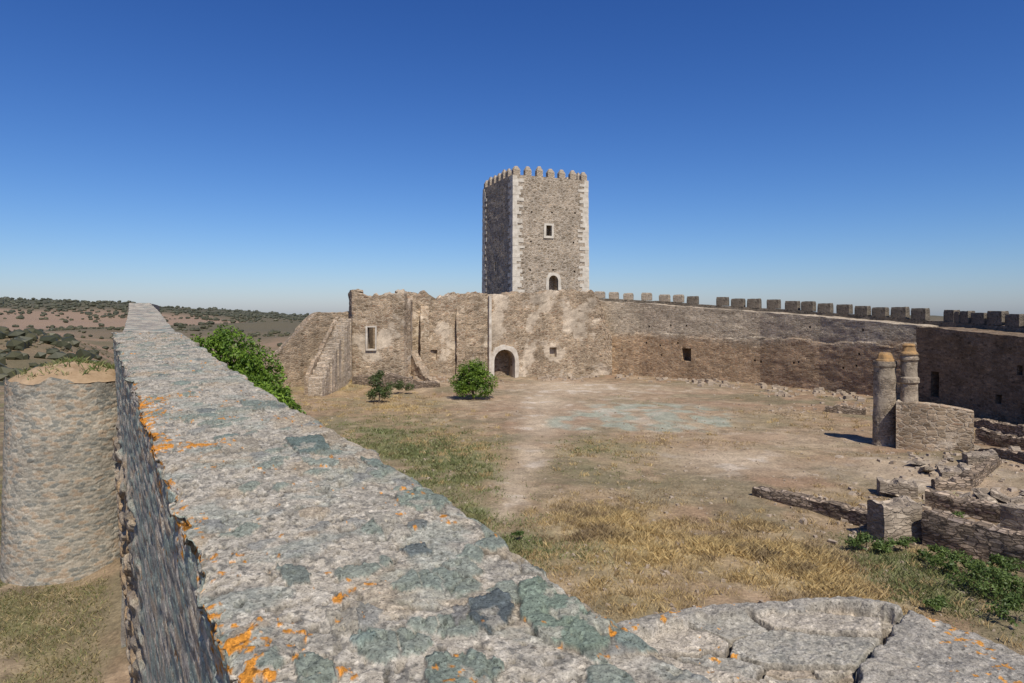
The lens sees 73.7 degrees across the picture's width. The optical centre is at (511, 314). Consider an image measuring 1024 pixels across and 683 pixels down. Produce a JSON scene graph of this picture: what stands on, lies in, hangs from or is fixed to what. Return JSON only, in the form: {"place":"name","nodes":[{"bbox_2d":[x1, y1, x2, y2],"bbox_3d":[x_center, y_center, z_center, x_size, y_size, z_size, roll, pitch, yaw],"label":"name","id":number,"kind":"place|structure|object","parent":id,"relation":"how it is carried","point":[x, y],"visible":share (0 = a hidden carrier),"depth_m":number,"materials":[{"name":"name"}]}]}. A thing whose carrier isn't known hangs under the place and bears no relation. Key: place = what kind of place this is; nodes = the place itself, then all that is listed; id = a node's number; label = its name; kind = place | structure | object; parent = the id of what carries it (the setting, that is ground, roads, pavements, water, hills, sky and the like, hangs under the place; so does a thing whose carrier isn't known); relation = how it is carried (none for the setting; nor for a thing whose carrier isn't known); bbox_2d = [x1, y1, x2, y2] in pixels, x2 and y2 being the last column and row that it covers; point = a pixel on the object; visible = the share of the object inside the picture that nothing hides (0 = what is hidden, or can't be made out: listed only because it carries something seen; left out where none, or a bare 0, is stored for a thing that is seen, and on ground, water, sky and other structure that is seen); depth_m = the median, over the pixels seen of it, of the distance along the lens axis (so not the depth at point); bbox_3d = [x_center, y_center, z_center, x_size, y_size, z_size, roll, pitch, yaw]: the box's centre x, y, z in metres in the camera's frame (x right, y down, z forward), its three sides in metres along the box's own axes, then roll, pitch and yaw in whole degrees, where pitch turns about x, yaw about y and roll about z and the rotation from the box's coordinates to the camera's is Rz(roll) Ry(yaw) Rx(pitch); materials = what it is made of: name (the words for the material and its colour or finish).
{"place":"outdoors","nodes":[
{"label":"outdoors","id":0,"kind":"place"},
{"bbox_2d":[0,299,1023,682],"bbox_3d":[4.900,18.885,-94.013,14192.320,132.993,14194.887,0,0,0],"label":"ground","id":1,"kind":"structure","parent":0,"point":[592,401],"depth_m":32.44,"materials":[{"name":"soil"}]},
{"bbox_2d":[0,485,115,682],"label":"weeds","id":2,"kind":"object","parent":1,"relation":"on","point":[48,629],"visible":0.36,"depth_m":16.19,"materials":[{"name":"green plant"}]},
{"bbox_2d":[0,361,119,585],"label":"round turret","id":3,"kind":"object","parent":1,"relation":"on","point":[59,519],"visible":0.72,"depth_m":18.92,"materials":[{"name":"stone"}]},
{"bbox_2d":[13,354,114,379],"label":"turret weeds","id":4,"kind":"object","parent":3,"relation":"on","point":[101,364],"visible":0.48,"depth_m":20.25,"materials":[{"name":"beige plant"}]},
{"bbox_2d":[121,303,174,647],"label":"curtain wall","id":5,"kind":"structure","parent":1,"relation":"on","point":[145,317],"depth_m":21.40,"materials":[{"name":"grey stone"}]},
{"bbox_2d":[0,297,308,385],"bbox_3d":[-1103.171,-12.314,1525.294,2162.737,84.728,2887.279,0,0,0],"label":"distant trees","id":6,"kind":"object","parent":1,"relation":"on","point":[20,340],"visible":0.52,"depth_m":822.74,"materials":[{"name":"green plant"}]},
{"bbox_2d":[190,324,287,388],"bbox_3d":[-15.390,3.789,37.782,5.926,6.829,3.721,0,0,0],"label":"fig tree","id":7,"kind":"object","parent":1,"relation":"on","point":[222,342],"visible":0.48,"depth_m":37.69,"materials":[{"name":"green plant"}]},
{"bbox_2d":[212,349,266,370],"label":"curtain wall","id":8,"kind":"structure","parent":1,"relation":"on","point":[254,364],"depth_m":62.14,"materials":[{"name":"stone"}]},
{"bbox_2d":[232,370,306,414],"bbox_3d":[-11.885,4.928,32.843,4.415,4.550,2.815,0,0,0],"label":"fig tree","id":9,"kind":"object","parent":1,"relation":"on","point":[281,394],"visible":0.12,"depth_m":32.87,"materials":[{"name":"green plant"}]},
{"bbox_2d":[267,311,348,388],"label":"stair wall","id":10,"kind":"structure","parent":1,"relation":"on","point":[297,350],"depth_m":65.28,"materials":[{"name":"beige stone"}]},
{"bbox_2d":[304,315,351,396],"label":"stone staircase","id":11,"kind":"structure","parent":1,"relation":"on","point":[329,371],"depth_m":61.87,"materials":[{"name":"beige stone"}]},
{"bbox_2d":[366,370,393,402],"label":"shrub","id":12,"kind":"object","parent":1,"relation":"on","point":[381,390],"visible":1,"depth_m":54.85,"materials":[{"name":"green plant"}]},
{"bbox_2d":[348,289,412,376],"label":"ruined palace block","id":13,"kind":"structure","parent":1,"relation":"on","point":[382,328],"depth_m":66.15,"materials":[{"name":"beige stone"}]},
{"bbox_2d":[365,326,376,350],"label":"window frame","id":14,"kind":"structure","parent":13,"relation":"in","point":[366,327],"depth_m":65.82,"materials":[{"name":"beige stone"}]},
{"bbox_2d":[352,372,439,388],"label":"terrace wall","id":15,"kind":"structure","parent":1,"relation":"on","point":[365,379],"depth_m":63.59,"materials":[{"name":"beige stone"}]},
{"bbox_2d":[385,379,413,392],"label":"shrub","id":16,"kind":"object","parent":1,"relation":"on","point":[399,385],"visible":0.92,"depth_m":60.48,"materials":[{"name":"green plant"}]},
{"bbox_2d":[111,331,711,682],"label":"curtain wall","id":17,"kind":"structure","parent":1,"relation":"on","point":[265,536],"depth_m":3.65,"materials":[{"name":"stone"}]},
{"bbox_2d":[411,350,440,383],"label":"ruined buttress","id":18,"kind":"structure","parent":1,"relation":"on","point":[419,369],"depth_m":67.14,"materials":[{"name":"beige stone"}]},
{"bbox_2d":[448,357,498,399],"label":"orange tree","id":19,"kind":"object","parent":1,"relation":"on","point":[471,373],"visible":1,"depth_m":56.36,"materials":[{"name":"green plant"}]},
{"bbox_2d":[405,289,611,377],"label":"ruined palace wall","id":20,"kind":"structure","parent":1,"relation":"on","point":[541,333],"depth_m":76.89,"materials":[{"name":"beige stone"}]},
{"bbox_2d":[420,305,429,371],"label":"ruined buttress","id":21,"kind":"structure","parent":20,"relation":"attached to","point":[424,336],"depth_m":71.53,"materials":[{"name":"beige stone"}]},
{"bbox_2d":[456,304,464,374],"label":"ruined buttress","id":22,"kind":"structure","parent":20,"relation":"attached to","point":[460,332],"depth_m":73.20,"materials":[{"name":"beige stone"}]},
{"bbox_2d":[510,531,523,539],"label":"weed bush","id":23,"kind":"object","parent":1,"relation":"on","point":[517,533],"visible":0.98,"depth_m":21.41,"materials":[{"name":"green plant"}]},
{"bbox_2d":[290,373,1023,651],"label":"dry grass","id":24,"kind":"structure","parent":1,"relation":"on","point":[792,562],"depth_m":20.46,"materials":[{"name":"beige plant"}]},
{"bbox_2d":[294,373,1023,639],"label":"rubble","id":25,"kind":"object","parent":1,"relation":"on","point":[701,383],"visible":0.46,"depth_m":39.94,"materials":[{"name":"stone"}]},
{"bbox_2d":[325,395,1023,648],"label":"green weeds","id":26,"kind":"object","parent":1,"relation":"on","point":[453,463],"visible":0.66,"depth_m":23.92,"materials":[{"name":"green plant"}]},
{"bbox_2d":[408,371,1023,550],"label":"ruin rubble","id":27,"kind":"object","parent":1,"relation":"on","point":[945,460],"visible":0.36,"depth_m":28.80,"materials":[{"name":"stone"}]},
{"bbox_2d":[594,291,1023,398],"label":"curtain wall","id":28,"kind":"structure","parent":1,"relation":"on","point":[807,346],"depth_m":69.19,"materials":[{"name":"beige stone"}]},
{"bbox_2d":[752,486,866,525],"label":"foundation wall","id":29,"kind":"structure","parent":1,"relation":"on","point":[834,509],"depth_m":24.43,"materials":[{"name":"grey stone"}]},
{"bbox_2d":[616,596,1023,682],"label":"stone turret platform","id":30,"kind":"structure","parent":1,"relation":"on","point":[840,639],"depth_m":4.23,"materials":[{"name":"grey stone"}]},
{"bbox_2d":[825,404,865,414],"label":"foundation wall","id":31,"kind":"structure","parent":1,"relation":"on","point":[844,409],"depth_m":48.50,"materials":[{"name":"beige stone"}]},
{"bbox_2d":[844,531,883,550],"bbox_3d":[10.614,6.852,20.555,1.209,0.701,0.715,0,0,-30],"label":"weed bush","id":32,"kind":"object","parent":1,"relation":"on","point":[861,538],"visible":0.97,"depth_m":20.45,"materials":[{"name":"green plant"}]},
{"bbox_2d":[872,352,896,445],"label":"ruined column","id":33,"kind":"structure","parent":1,"relation":"on","point":[884,400],"depth_m":36.44,"materials":[{"name":"beige stone"}]},
{"bbox_2d":[871,537,904,553],"bbox_3d":[11.142,6.878,20.265,1.067,0.650,0.653,0,0,-35],"label":"weed bush","id":34,"kind":"object","parent":1,"relation":"on","point":[880,545],"visible":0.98,"depth_m":20.10,"materials":[{"name":"green plant"}]},
{"bbox_2d":[867,495,921,542],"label":"foundation wall","id":35,"kind":"structure","parent":1,"relation":"on","point":[896,517],"depth_m":21.28,"materials":[{"name":"grey stone"}]},
{"bbox_2d":[876,476,917,498],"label":"foundation wall","id":36,"kind":"structure","parent":1,"relation":"on","point":[900,486],"depth_m":26.40,"materials":[{"name":"grey stone"}]},
{"bbox_2d":[891,536,919,549],"bbox_3d":[11.831,6.925,20.536,1.038,0.555,0.499,0,0,-10],"label":"weed bush","id":37,"kind":"object","parent":1,"relation":"on","point":[907,540],"visible":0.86,"depth_m":20.51,"materials":[{"name":"green plant"}]},
{"bbox_2d":[917,543,951,559],"bbox_3d":[12.144,6.893,19.521,1.110,0.619,0.664,0,0,-24],"label":"weed bush","id":38,"kind":"object","parent":1,"relation":"on","point":[922,553],"visible":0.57,"depth_m":19.52,"materials":[{"name":"green plant"}]},
{"bbox_2d":[896,400,973,450],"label":"ruined wall","id":39,"kind":"structure","parent":1,"relation":"on","point":[924,426],"depth_m":34.65,"materials":[{"name":"beige stone"}]},
{"bbox_2d":[899,343,919,402],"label":"ruined column","id":40,"kind":"structure","parent":39,"relation":"on","point":[909,379],"depth_m":35.88,"materials":[{"name":"beige stone"}]},
{"bbox_2d":[922,595,951,611],"bbox_3d":[10.178,6.938,16.213,0.818,0.529,0.490,0,0,-18],"label":"weed bush","id":41,"kind":"object","parent":1,"relation":"on","point":[938,602],"visible":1,"depth_m":16.12,"materials":[{"name":"green plant"}]},
{"bbox_2d":[925,546,973,571],"bbox_3d":[12.082,6.827,18.914,1.443,0.751,0.929,0,0,-28],"label":"weed bush","id":42,"kind":"object","parent":1,"relation":"on","point":[942,556],"visible":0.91,"depth_m":18.85,"materials":[{"name":"green plant"}]},
{"bbox_2d":[931,473,971,490],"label":"foundation wall","id":43,"kind":"structure","parent":1,"relation":"on","point":[956,482],"depth_m":27.18,"materials":[{"name":"beige stone"}]},
{"bbox_2d":[881,445,1023,517],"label":"fallen slabs","id":44,"kind":"structure","parent":1,"relation":"on","point":[987,494],"depth_m":25.88,"materials":[{"name":"grey stone"}]},
{"bbox_2d":[937,463,971,477],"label":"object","id":45,"kind":"structure","parent":1,"relation":"on","point":[950,473],"depth_m":29.03,"materials":[{"name":"grey stone"}]},
{"bbox_2d":[952,511,964,517],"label":"weed bush","id":46,"kind":"object","parent":1,"relation":"on","point":[960,513],"visible":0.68,"depth_m":23.27,"materials":[{"name":"green plant"}]},
{"bbox_2d":[925,487,999,522],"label":"foundation wall","id":47,"kind":"structure","parent":1,"relation":"on","point":[983,510],"depth_m":23.92,"materials":[{"name":"grey stone"}]},
{"bbox_2d":[943,557,984,574],"bbox_3d":[12.235,6.879,18.379,1.155,0.648,0.601,0,0,0],"label":"weed bush","id":48,"kind":"object","parent":1,"relation":"on","point":[965,562],"visible":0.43,"depth_m":18.43,"materials":[{"name":"green plant"}]},
{"bbox_2d":[916,327,1023,424],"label":"curtain wall","id":49,"kind":"structure","parent":1,"relation":"on","point":[979,372],"depth_m":46.69,"materials":[{"name":"stone"}]},
{"bbox_2d":[921,508,1023,572],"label":"foundation wall","id":50,"kind":"structure","parent":1,"relation":"on","point":[982,540],"depth_m":19.83,"materials":[{"name":"grey stone"}]},
{"bbox_2d":[962,449,997,464],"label":"stone block","id":51,"kind":"structure","parent":1,"relation":"on","point":[971,457],"depth_m":30.79,"materials":[{"name":"grey stone"}]},
{"bbox_2d":[959,458,1001,487],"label":"foundation wall","id":52,"kind":"structure","parent":1,"relation":"on","point":[977,473],"depth_m":28.53,"materials":[{"name":"beige stone"}]},
{"bbox_2d":[943,559,1018,597],"bbox_3d":[12.031,6.729,17.399,1.864,0.946,1.285,0,0,-30],"label":"weed bush","id":53,"kind":"object","parent":1,"relation":"on","point":[977,568],"visible":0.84,"depth_m":17.39,"materials":[{"name":"green plant"}]},
{"bbox_2d":[973,570,1023,604],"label":"weed bush","id":54,"kind":"object","parent":1,"relation":"on","point":[1008,583],"visible":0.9,"depth_m":16.81,"materials":[{"name":"green plant"}]},
{"bbox_2d":[974,418,1023,436],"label":"foundation wall","id":55,"kind":"structure","parent":1,"relation":"on","point":[1004,427],"depth_m":39.98,"materials":[{"name":"stone"}]},
{"bbox_2d":[975,427,1023,449],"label":"foundation wall","id":56,"kind":"structure","parent":1,"relation":"on","point":[985,436],"depth_m":35.90,"materials":[{"name":"stone"}]},
{"bbox_2d":[975,447,1023,462],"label":"foundation wall","id":57,"kind":"structure","parent":1,"relation":"on","point":[1010,454],"depth_m":31.62,"materials":[{"name":"stone"}]},
{"bbox_2d":[976,552,1023,575],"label":"weed bush","id":58,"kind":"object","parent":1,"relation":"on","point":[1005,564],"visible":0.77,"depth_m":18.35,"materials":[{"name":"green plant"}]},
{"bbox_2d":[984,595,1023,626],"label":"weed bush","id":59,"kind":"object","parent":1,"relation":"on","point":[1010,604],"visible":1,"depth_m":15.59,"materials":[{"name":"green plant"}]},
{"bbox_2d":[999,502,1023,530],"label":"foundation wall","id":60,"kind":"structure","parent":1,"relation":"on","point":[1011,516],"depth_m":21.45,"materials":[{"name":"grey stone"}]},
{"bbox_2d":[0,0,1023,315],"label":"sky","id":61,"kind":"structure","parent":0,"point":[288,157],"materials":[{"name":"blue"}]},
{"bbox_2d":[482,166,588,293],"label":"keep tower","id":62,"kind":"structure","parent":0,"point":[535,233],"depth_m":82.28,"materials":[{"name":"stone"}]},
{"bbox_2d":[543,223,553,237],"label":"window frame","id":63,"kind":"structure","parent":62,"relation":"in","point":[552,225],"depth_m":81.68,"materials":[{"name":"stone"}]}
]}

